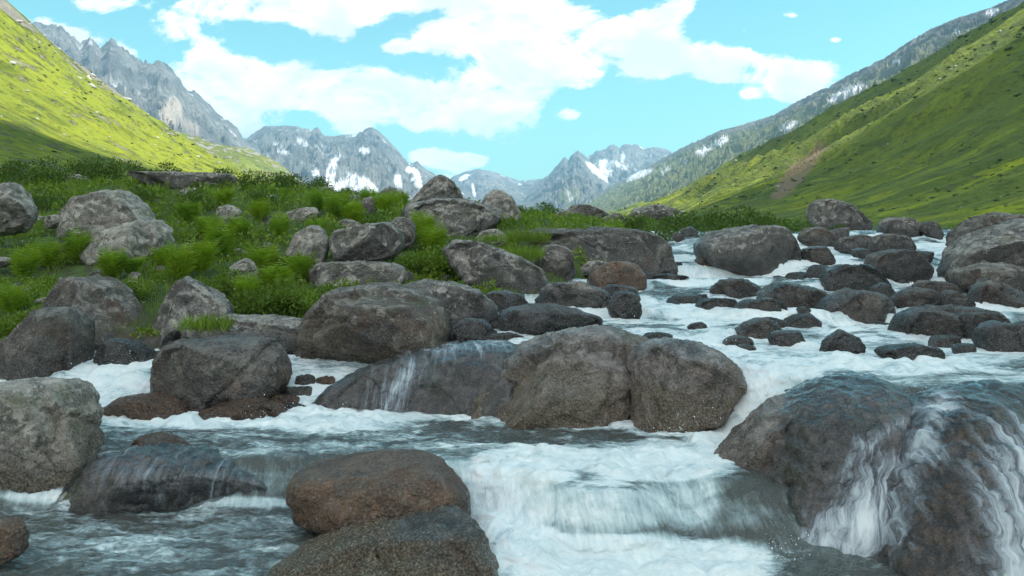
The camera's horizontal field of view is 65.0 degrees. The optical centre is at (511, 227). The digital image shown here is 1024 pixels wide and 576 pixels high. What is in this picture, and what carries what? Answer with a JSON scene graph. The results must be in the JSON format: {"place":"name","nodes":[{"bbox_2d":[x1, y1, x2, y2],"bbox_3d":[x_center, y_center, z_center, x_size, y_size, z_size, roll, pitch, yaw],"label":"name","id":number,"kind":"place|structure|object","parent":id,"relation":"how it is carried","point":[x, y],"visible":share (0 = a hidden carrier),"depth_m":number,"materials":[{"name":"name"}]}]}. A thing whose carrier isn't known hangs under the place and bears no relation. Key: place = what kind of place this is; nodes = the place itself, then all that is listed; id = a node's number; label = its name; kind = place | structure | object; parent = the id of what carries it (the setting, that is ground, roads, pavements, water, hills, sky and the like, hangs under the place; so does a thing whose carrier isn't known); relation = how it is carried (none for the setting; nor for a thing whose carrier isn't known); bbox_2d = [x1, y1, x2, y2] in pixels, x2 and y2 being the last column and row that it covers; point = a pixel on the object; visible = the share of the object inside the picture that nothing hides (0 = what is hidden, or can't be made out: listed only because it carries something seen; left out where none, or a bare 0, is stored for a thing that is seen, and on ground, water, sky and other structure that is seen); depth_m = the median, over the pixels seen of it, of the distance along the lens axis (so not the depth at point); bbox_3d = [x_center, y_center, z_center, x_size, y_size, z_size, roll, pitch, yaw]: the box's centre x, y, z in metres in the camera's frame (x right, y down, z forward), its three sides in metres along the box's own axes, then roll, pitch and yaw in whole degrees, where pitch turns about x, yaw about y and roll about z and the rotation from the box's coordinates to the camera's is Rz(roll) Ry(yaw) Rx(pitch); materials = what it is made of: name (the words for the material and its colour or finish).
{"place":"outdoors","nodes":[
{"label":"outdoors","id":0,"kind":"place"},
{"bbox_2d":[0,0,265,185],"bbox_3d":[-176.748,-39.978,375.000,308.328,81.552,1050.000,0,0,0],"label":"hill","id":1,"kind":"structure","parent":0,"point":[73,119],"depth_m":184.99,"materials":[{"name":"green plant"}]},
{"bbox_2d":[32,22,260,153],"bbox_3d":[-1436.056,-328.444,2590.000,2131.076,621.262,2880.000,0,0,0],"label":"mountain","id":2,"kind":"structure","parent":0,"point":[158,90],"depth_m":2266.33,"materials":[{"name":"stone"}]},
{"bbox_2d":[176,131,304,188],"bbox_3d":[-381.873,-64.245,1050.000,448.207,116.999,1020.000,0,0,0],"label":"hill","id":3,"kind":"structure","parent":0,"point":[243,159],"depth_m":959.96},
{"bbox_2d":[244,126,480,202],"bbox_3d":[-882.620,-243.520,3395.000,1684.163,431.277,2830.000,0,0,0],"label":"mountain","id":4,"kind":"structure","parent":0,"point":[371,157],"depth_m":2921.23,"materials":[{"name":"stone"}]},
{"bbox_2d":[450,169,541,204],"bbox_3d":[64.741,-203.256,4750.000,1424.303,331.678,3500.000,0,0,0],"label":"mountain","id":5,"kind":"structure","parent":0,"point":[478,184],"depth_m":4436.35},
{"bbox_2d":[7,0,1006,180],"label":"sky","id":6,"kind":"structure","parent":0,"point":[513,89],"materials":[{"name":"blue"}]},
{"bbox_2d":[0,229,1023,575],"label":"water","id":7,"kind":"structure","parent":0,"point":[594,499],"depth_m":5.80,"materials":[{"name":"liquid"}]},
{"bbox_2d":[0,517,29,564],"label":"boulder","id":8,"kind":"object","parent":7,"relation":"on","point":[14,537],"visible":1,"depth_m":4.75,"materials":[{"name":"brown stone"}]},
{"bbox_2d":[93,338,156,365],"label":"boulder","id":9,"kind":"object","parent":7,"relation":"on","point":[114,350],"visible":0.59,"depth_m":8.53,"materials":[{"name":"stone"}]},
{"bbox_2d":[103,392,188,419],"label":"boulder","id":10,"kind":"object","parent":7,"relation":"on","point":[146,406],"visible":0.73,"depth_m":7.24,"materials":[{"name":"brown stone"}]},
{"bbox_2d":[130,431,189,449],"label":"stone","id":11,"kind":"object","parent":7,"relation":"on","point":[150,439],"visible":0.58,"depth_m":6.21,"materials":[{"name":"brown stone"}]},
{"bbox_2d":[56,446,281,532],"bbox_3d":[-2.507,1.917,5.943,1.625,0.535,0.777,0,0,0],"label":"boulder","id":12,"kind":"object","parent":7,"relation":"on","point":[130,490],"visible":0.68,"depth_m":5.70,"materials":[{"name":"stone"}]},
{"bbox_2d":[52,442,283,536],"bbox_3d":[-2.514,1.914,5.928,1.673,0.591,0.786,0,0,0],"label":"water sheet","id":13,"kind":"object","parent":12,"relation":"on","point":[105,455],"visible":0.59,"depth_m":5.87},
{"bbox_2d":[198,397,287,420],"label":"boulder","id":14,"kind":"object","parent":7,"relation":"on","point":[252,408],"visible":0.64,"depth_m":7.24,"materials":[{"name":"brown stone"}]},
{"bbox_2d":[286,449,470,534],"bbox_3d":[-0.894,1.790,5.444,1.244,0.455,0.936,0,0,0],"label":"boulder","id":15,"kind":"object","parent":7,"relation":"on","point":[334,494],"visible":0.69,"depth_m":5.17,"materials":[{"name":"brown stone"}]},
{"bbox_2d":[314,342,515,450],"bbox_3d":[-0.874,1.592,7.778,2.201,0.895,1.266,0,0,0],"label":"boulder","id":16,"kind":"object","parent":7,"relation":"on","point":[452,382],"visible":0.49,"depth_m":7.49,"materials":[{"name":"stone"}]},
{"bbox_2d":[315,340,516,447],"bbox_3d":[-0.875,1.591,7.754,2.230,0.936,1.270,0,0,0],"label":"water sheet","id":17,"kind":"object","parent":16,"relation":"on","point":[398,384],"visible":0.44,"depth_m":7.75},
{"bbox_2d":[452,318,496,342],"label":"boulder","id":18,"kind":"object","parent":7,"relation":"on","point":[465,329],"visible":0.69,"depth_m":8.72,"materials":[{"name":"stone"}]},
{"bbox_2d":[486,290,527,312],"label":"stone","id":19,"kind":"object","parent":7,"relation":"on","point":[503,299],"visible":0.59,"depth_m":10.12,"materials":[{"name":"grey stone"}]},
{"bbox_2d":[496,303,602,334],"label":"boulder","id":20,"kind":"object","parent":7,"relation":"on","point":[535,319],"visible":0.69,"depth_m":8.84,"materials":[{"name":"stone"}]},
{"bbox_2d":[534,280,610,307],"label":"boulder","id":21,"kind":"object","parent":7,"relation":"on","point":[583,294],"visible":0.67,"depth_m":10.26,"materials":[{"name":"grey stone"}]},
{"bbox_2d":[586,261,646,290],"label":"boulder","id":22,"kind":"object","parent":7,"relation":"on","point":[618,273],"visible":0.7,"depth_m":12.71,"materials":[{"name":"brown stone"}]},
{"bbox_2d":[606,290,641,318],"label":"stone","id":23,"kind":"object","parent":7,"relation":"on","point":[627,304],"visible":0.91,"depth_m":9.81,"materials":[{"name":"stone"}]},
{"bbox_2d":[709,278,761,298],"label":"stone","id":24,"kind":"object","parent":7,"relation":"on","point":[738,288],"visible":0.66,"depth_m":11.82,"materials":[{"name":"stone"}]},
{"bbox_2d":[734,317,782,338],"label":"stone","id":25,"kind":"object","parent":7,"relation":"on","point":[760,328],"visible":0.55,"depth_m":8.68,"materials":[{"name":"stone"}]},
{"bbox_2d":[732,297,787,311],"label":"stone","id":26,"kind":"object","parent":7,"relation":"on","point":[767,304],"visible":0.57,"depth_m":9.92,"materials":[{"name":"stone"}]},
{"bbox_2d":[766,330,805,346],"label":"stone","id":27,"kind":"object","parent":7,"relation":"on","point":[783,338],"visible":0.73,"depth_m":8.18,"materials":[{"name":"stone"}]},
{"bbox_2d":[756,282,828,307],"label":"stone","id":28,"kind":"object","parent":7,"relation":"on","point":[790,294],"visible":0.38,"depth_m":10.38,"materials":[{"name":"stone"}]},
{"bbox_2d":[783,313,821,337],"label":"stone","id":29,"kind":"object","parent":7,"relation":"on","point":[804,320],"visible":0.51,"depth_m":9.45,"materials":[{"name":"stone"}]},
{"bbox_2d":[797,226,836,246],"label":"boulder","id":30,"kind":"object","parent":7,"relation":"on","point":[816,236],"visible":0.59,"depth_m":17.63,"materials":[{"name":"stone"}]},
{"bbox_2d":[801,246,835,264],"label":"stone","id":31,"kind":"object","parent":7,"relation":"on","point":[821,255],"visible":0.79,"depth_m":14.95,"materials":[{"name":"stone"}]},
{"bbox_2d":[806,198,873,230],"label":"boulder","id":32,"kind":"object","parent":7,"relation":"on","point":[827,213],"visible":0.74,"depth_m":23.65,"materials":[{"name":"grey stone"}]},
{"bbox_2d":[819,329,865,353],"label":"stone","id":33,"kind":"object","parent":7,"relation":"on","point":[840,340],"visible":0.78,"depth_m":7.73,"materials":[{"name":"stone"}]},
{"bbox_2d":[834,234,871,254],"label":"boulder","id":34,"kind":"object","parent":7,"relation":"on","point":[846,244],"visible":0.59,"depth_m":16.75,"materials":[{"name":"stone"}]},
{"bbox_2d":[813,287,895,323],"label":"boulder","id":35,"kind":"object","parent":7,"relation":"on","point":[866,307],"visible":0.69,"depth_m":9.81,"materials":[{"name":"stone"}]},
{"bbox_2d":[819,263,891,290],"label":"boulder","id":36,"kind":"object","parent":7,"relation":"on","point":[860,276],"visible":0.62,"depth_m":12.52,"materials":[{"name":"stone"}]},
{"bbox_2d":[867,234,916,252],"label":"boulder","id":37,"kind":"object","parent":7,"relation":"on","point":[880,242],"visible":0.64,"depth_m":15.13,"materials":[{"name":"stone"}]},
{"bbox_2d":[863,249,933,283],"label":"boulder","id":38,"kind":"object","parent":7,"relation":"on","point":[902,266],"visible":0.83,"depth_m":13.38,"materials":[{"name":"stone"}]},
{"bbox_2d":[876,217,922,236],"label":"boulder","id":39,"kind":"object","parent":7,"relation":"on","point":[908,227],"visible":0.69,"depth_m":19.74,"materials":[{"name":"grey stone"}]},
{"bbox_2d":[874,342,945,359],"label":"stone","id":40,"kind":"object","parent":7,"relation":"on","point":[911,351],"visible":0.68,"depth_m":7.33,"materials":[{"name":"stone"}]},
{"bbox_2d":[890,286,940,307],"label":"boulder","id":41,"kind":"object","parent":7,"relation":"on","point":[910,296],"visible":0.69,"depth_m":10.00,"materials":[{"name":"stone"}]},
{"bbox_2d":[887,304,1010,338],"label":"boulder","id":42,"kind":"object","parent":7,"relation":"on","point":[948,319],"visible":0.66,"depth_m":8.69,"materials":[{"name":"stone"}]},
{"bbox_2d":[940,290,975,306],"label":"boulder","id":43,"kind":"object","parent":7,"relation":"in","point":[954,298],"visible":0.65,"depth_m":9.99,"materials":[{"name":"stone"}]},
{"bbox_2d":[944,261,1023,292],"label":"boulder","id":44,"kind":"object","parent":7,"relation":"on","point":[964,279],"visible":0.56,"depth_m":11.99,"materials":[{"name":"stone"}]},
{"bbox_2d":[945,211,1023,245],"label":"boulder","id":45,"kind":"object","parent":7,"relation":"on","point":[969,225],"visible":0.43,"depth_m":15.14,"materials":[{"name":"stone"}]},
{"bbox_2d":[967,278,1023,315],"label":"boulder","id":46,"kind":"object","parent":7,"relation":"on","point":[990,291],"visible":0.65,"depth_m":10.77,"materials":[{"name":"stone"}]},
{"bbox_2d":[971,320,1023,367],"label":"stone","id":47,"kind":"object","parent":7,"relation":"on","point":[993,335],"visible":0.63,"depth_m":7.84,"materials":[{"name":"stone"}]},
{"bbox_2d":[0,182,1023,575],"bbox_3d":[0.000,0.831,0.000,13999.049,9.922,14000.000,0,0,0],"label":"ground","id":48,"kind":"structure","parent":0,"point":[74,270],"depth_m":9.38,"materials":[{"name":"plant"}]},
{"bbox_2d":[0,277,33,314],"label":"fern","id":49,"kind":"object","parent":48,"relation":"on","point":[9,300],"visible":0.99,"depth_m":10.13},
{"bbox_2d":[0,182,38,236],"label":"boulder","id":50,"kind":"object","parent":48,"relation":"on","point":[19,213],"visible":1,"depth_m":13.33,"materials":[{"name":"stone"}]},
{"bbox_2d":[2,238,43,277],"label":"fern","id":51,"kind":"object","parent":48,"relation":"on","point":[23,266],"visible":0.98,"depth_m":11.65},
{"bbox_2d":[0,156,76,185],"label":"shrub","id":52,"kind":"object","parent":48,"relation":"on","point":[45,173],"visible":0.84,"depth_m":20.86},
{"bbox_2d":[0,307,95,380],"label":"boulder","id":53,"kind":"object","parent":48,"relation":"on","point":[43,342],"visible":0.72,"depth_m":8.28,"materials":[{"name":"stone"}]},
{"bbox_2d":[29,234,68,268],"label":"fern","id":54,"kind":"object","parent":48,"relation":"on","point":[51,254],"visible":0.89,"depth_m":12.23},
{"bbox_2d":[0,377,104,511],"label":"boulder","id":55,"kind":"object","parent":48,"relation":"on","point":[52,436],"visible":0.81,"depth_m":5.94,"materials":[{"name":"stone"}]},
{"bbox_2d":[59,222,93,263],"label":"fern","id":56,"kind":"object","parent":48,"relation":"on","point":[73,248],"visible":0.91,"depth_m":12.49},
{"bbox_2d":[40,275,143,349],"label":"boulder","id":57,"kind":"object","parent":48,"relation":"on","point":[104,302],"visible":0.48,"depth_m":9.68,"materials":[{"name":"stone"}]},
{"bbox_2d":[56,189,155,251],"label":"boulder","id":58,"kind":"object","parent":48,"relation":"on","point":[103,209],"visible":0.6,"depth_m":13.54,"materials":[{"name":"stone"}]},
{"bbox_2d":[90,241,132,276],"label":"fern","id":59,"kind":"object","parent":48,"relation":"on","point":[109,264],"visible":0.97,"depth_m":11.39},
{"bbox_2d":[77,154,149,184],"bbox_3d":[-11.387,-1.670,22.941,1.929,0.901,1.902,0,0,15],"label":"shrub","id":60,"kind":"object","parent":48,"relation":"on","point":[117,169],"visible":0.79,"depth_m":22.98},
{"bbox_2d":[78,219,174,265],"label":"boulder","id":61,"kind":"object","parent":48,"relation":"on","point":[140,236],"visible":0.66,"depth_m":12.63,"materials":[{"name":"stone"}]},
{"bbox_2d":[119,275,160,299],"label":"shrub","id":62,"kind":"object","parent":48,"relation":"on","point":[143,288],"visible":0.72,"depth_m":10.45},
{"bbox_2d":[160,237,201,279],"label":"fern","id":63,"kind":"object","parent":48,"relation":"on","point":[178,263],"visible":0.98,"depth_m":11.19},
{"bbox_2d":[127,170,238,191],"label":"boulder","id":64,"kind":"object","parent":48,"relation":"on","point":[187,179],"visible":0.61,"depth_m":20.50,"materials":[{"name":"grey stone"}]},
{"bbox_2d":[151,276,233,348],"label":"boulder","id":65,"kind":"object","parent":48,"relation":"on","point":[185,296],"visible":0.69,"depth_m":9.53,"materials":[{"name":"grey stone"}]},
{"bbox_2d":[169,235,228,275],"bbox_3d":[-4.535,0.381,11.619,0.939,0.623,0.785,0,0,6],"label":"fern","id":66,"kind":"object","parent":48,"relation":"on","point":[206,255],"visible":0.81,"depth_m":11.58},
{"bbox_2d":[196,210,237,258],"bbox_3d":[-4.683,0.110,12.878,0.839,0.788,0.763,0,0,-40],"label":"fern","id":67,"kind":"object","parent":48,"relation":"on","point":[212,234],"visible":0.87,"depth_m":12.81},
{"bbox_2d":[150,334,292,411],"bbox_3d":[-2.913,1.489,8.005,1.470,0.825,1.187,0,0,0],"label":"boulder","id":68,"kind":"object","parent":48,"relation":"on","point":[199,375],"visible":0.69,"depth_m":7.60,"materials":[{"name":"stone"}]},
{"bbox_2d":[196,268,267,296],"bbox_3d":[-3.841,0.746,10.902,0.903,0.414,0.820,0,0,-41],"label":"shrub","id":69,"kind":"object","parent":48,"relation":"on","point":[223,279],"visible":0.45,"depth_m":10.89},
{"bbox_2d":[180,314,302,354],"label":"boulder","id":70,"kind":"object","parent":48,"relation":"on","point":[282,330],"visible":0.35,"depth_m":9.10,"materials":[{"name":"grey stone"}]},
{"bbox_2d":[171,310,238,333],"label":"grass tuft","id":71,"kind":"object","parent":70,"relation":"on","point":[213,324],"visible":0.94,"depth_m":8.88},
{"bbox_2d":[227,288,273,314],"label":"shrub","id":72,"kind":"object","parent":48,"relation":"on","point":[248,304],"visible":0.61,"depth_m":10.11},
{"bbox_2d":[242,239,286,272],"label":"fern","id":73,"kind":"object","parent":48,"relation":"on","point":[262,257],"visible":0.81,"depth_m":12.11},
{"bbox_2d":[253,256,300,290],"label":"fern","id":74,"kind":"object","parent":48,"relation":"on","point":[268,276],"visible":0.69,"depth_m":10.96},
{"bbox_2d":[232,276,326,314],"bbox_3d":[-2.954,0.888,10.355,0.941,0.539,1.049,0,0,24],"label":"shrub","id":75,"kind":"object","parent":48,"relation":"on","point":[273,287],"visible":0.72,"depth_m":10.21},
{"bbox_2d":[265,282,324,314],"bbox_3d":[-2.710,0.931,10.379,0.754,0.465,0.868,0,0,16],"label":"shrub","id":76,"kind":"object","parent":48,"relation":"on","point":[307,300],"visible":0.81,"depth_m":10.20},
{"bbox_2d":[278,251,324,277],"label":"fern","id":77,"kind":"object","parent":48,"relation":"on","point":[302,264],"visible":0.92,"depth_m":12.09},
{"bbox_2d":[286,225,328,265],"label":"boulder","id":78,"kind":"object","parent":48,"relation":"on","point":[310,239],"visible":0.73,"depth_m":12.85,"materials":[{"name":"stone"}]},
{"bbox_2d":[309,260,408,288],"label":"boulder","id":79,"kind":"object","parent":48,"relation":"on","point":[362,272],"visible":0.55,"depth_m":11.81,"materials":[{"name":"grey stone"}]},
{"bbox_2d":[329,222,404,261],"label":"boulder","id":80,"kind":"object","parent":48,"relation":"on","point":[378,241],"visible":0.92,"depth_m":12.66,"materials":[{"name":"grey stone"}]},
{"bbox_2d":[294,282,451,363],"bbox_3d":[-1.575,1.144,8.951,1.789,1.052,1.541,0,0,0],"label":"boulder","id":81,"kind":"object","parent":48,"relation":"on","point":[371,322],"visible":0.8,"depth_m":8.46,"materials":[{"name":"stone"}]},
{"bbox_2d":[268,505,498,575],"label":"boulder","id":82,"kind":"object","parent":48,"relation":"on","point":[447,540],"visible":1,"depth_m":4.54,"materials":[{"name":"stone"}]},
{"bbox_2d":[391,217,415,248],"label":"boulder","id":83,"kind":"object","parent":48,"relation":"on","point":[407,226],"visible":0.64,"depth_m":14.15,"materials":[{"name":"grey stone"}]},
{"bbox_2d":[383,246,447,274],"bbox_3d":[-1.566,0.538,12.916,0.962,0.526,1.158,0,0,-27],"label":"shrub","id":84,"kind":"object","parent":48,"relation":"on","point":[406,261],"visible":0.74,"depth_m":12.83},
{"bbox_2d":[416,218,449,250],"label":"fern","id":85,"kind":"object","parent":48,"relation":"on","point":[430,237],"visible":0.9,"depth_m":14.19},
{"bbox_2d":[410,175,462,202],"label":"boulder","id":86,"kind":"object","parent":48,"relation":"on","point":[440,186],"visible":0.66,"depth_m":18.76,"materials":[{"name":"grey stone"}]},
{"bbox_2d":[401,198,503,236],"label":"boulder","id":87,"kind":"object","parent":48,"relation":"on","point":[469,217],"visible":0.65,"depth_m":15.72,"materials":[{"name":"grey stone"}]},
{"bbox_2d":[408,278,498,331],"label":"boulder","id":88,"kind":"object","parent":48,"relation":"on","point":[461,301],"visible":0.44,"depth_m":9.41,"materials":[{"name":"grey stone"}]},
{"bbox_2d":[0,172,956,340],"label":"grass","id":89,"kind":"structure","parent":48,"relation":"on","point":[551,226],"depth_m":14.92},
{"bbox_2d":[492,242,548,261],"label":"grass tuft","id":90,"kind":"object","parent":89,"relation":"on","point":[528,254],"visible":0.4,"depth_m":13.01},
{"bbox_2d":[499,227,551,245],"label":"grass tuft","id":91,"kind":"object","parent":89,"relation":"on","point":[528,236],"visible":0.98,"depth_m":14.10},
{"bbox_2d":[442,239,547,293],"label":"boulder","id":92,"kind":"object","parent":48,"relation":"on","point":[471,263],"visible":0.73,"depth_m":11.94,"materials":[{"name":"grey stone"}]},
{"bbox_2d":[481,189,521,223],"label":"boulder","id":93,"kind":"object","parent":48,"relation":"on","point":[504,202],"visible":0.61,"depth_m":17.54,"materials":[{"name":"stone"}]},
{"bbox_2d":[454,324,648,454],"bbox_3d":[0.529,1.538,7.474,2.147,1.214,1.394,0,0,0],"label":"boulder","id":94,"kind":"object","parent":48,"relation":"on","point":[574,377],"visible":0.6,"depth_m":7.10,"materials":[{"name":"stone"}]},
{"bbox_2d":[534,244,575,281],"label":"boulder","id":95,"kind":"object","parent":48,"relation":"on","point":[559,260],"visible":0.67,"depth_m":13.15,"materials":[{"name":"stone"}]},
{"bbox_2d":[519,226,673,283],"bbox_3d":[1.536,0.521,14.740,2.835,1.105,1.252,0,0,0],"label":"boulder","id":96,"kind":"object","parent":48,"relation":"on","point":[645,252],"visible":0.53,"depth_m":14.42,"materials":[{"name":"stone"}]},
{"bbox_2d":[628,204,682,220],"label":"boulder","id":97,"kind":"object","parent":48,"relation":"on","point":[656,210],"visible":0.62,"depth_m":33.67,"materials":[{"name":"grey stone"}]},
{"bbox_2d":[637,215,705,241],"bbox_3d":[4.014,0.125,19.937,1.976,0.916,2.203,0,0,-5],"label":"shrub","id":98,"kind":"object","parent":48,"relation":"on","point":[664,232],"visible":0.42,"depth_m":19.73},
{"bbox_2d":[625,337,746,440],"bbox_3d":[1.532,1.461,7.059,1.032,0.968,0.891,0,0,0],"label":"boulder","id":99,"kind":"object","parent":48,"relation":"on","point":[670,377],"visible":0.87,"depth_m":6.77,"materials":[{"name":"stone"}]},
{"bbox_2d":[693,224,801,276],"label":"boulder","id":100,"kind":"object","parent":48,"relation":"on","point":[751,250],"visible":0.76,"depth_m":14.64,"materials":[{"name":"grey stone"}]},
{"bbox_2d":[714,374,913,575],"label":"boulder","id":101,"kind":"object","parent":48,"relation":"on","point":[812,474],"visible":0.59,"depth_m":5.57,"materials":[{"name":"stone"}]},
{"bbox_2d":[771,371,915,575],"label":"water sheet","id":102,"kind":"object","parent":101,"relation":"on","point":[859,523],"visible":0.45,"depth_m":5.13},
{"bbox_2d":[880,382,1023,575],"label":"boulder","id":103,"kind":"object","parent":48,"relation":"on","point":[948,532],"visible":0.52,"depth_m":4.97,"materials":[{"name":"grey stone"}]},
{"bbox_2d":[878,379,1023,575],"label":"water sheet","id":104,"kind":"object","parent":103,"relation":"on","point":[1007,547],"visible":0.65,"depth_m":4.96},
{"bbox_2d":[936,218,1023,277],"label":"boulder","id":105,"kind":"object","parent":48,"relation":"on","point":[1003,242],"visible":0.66,"depth_m":13.06,"materials":[{"name":"grey stone"}]},
{"bbox_2d":[517,150,613,211],"bbox_3d":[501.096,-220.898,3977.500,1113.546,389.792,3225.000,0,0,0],"label":"mountain","id":106,"kind":"structure","parent":0,"point":[577,177],"depth_m":3427.49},
{"bbox_2d":[587,144,672,184],"bbox_3d":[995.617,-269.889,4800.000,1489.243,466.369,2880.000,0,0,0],"label":"mountain","id":107,"kind":"structure","parent":0,"point":[613,163],"depth_m":4519.13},
{"bbox_2d":[586,0,1023,211],"bbox_3d":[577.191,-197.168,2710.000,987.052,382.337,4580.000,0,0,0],"label":"mountain","id":108,"kind":"structure","parent":0,"point":[686,165],"depth_m":1769.82,"materials":[{"name":"stone"}]},
{"bbox_2d":[607,1,1023,224],"bbox_3d":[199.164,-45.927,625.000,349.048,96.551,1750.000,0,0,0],"label":"hill","id":109,"kind":"structure","parent":0,"point":[966,106],"depth_m":213.35,"materials":[{"name":"green plant"}]},
{"bbox_2d":[609,3,1023,220],"bbox_3d":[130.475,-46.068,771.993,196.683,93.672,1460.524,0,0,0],"label":"scrub","id":110,"kind":"object","parent":109,"relation":"on","point":[875,85],"visible":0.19,"depth_m":249.74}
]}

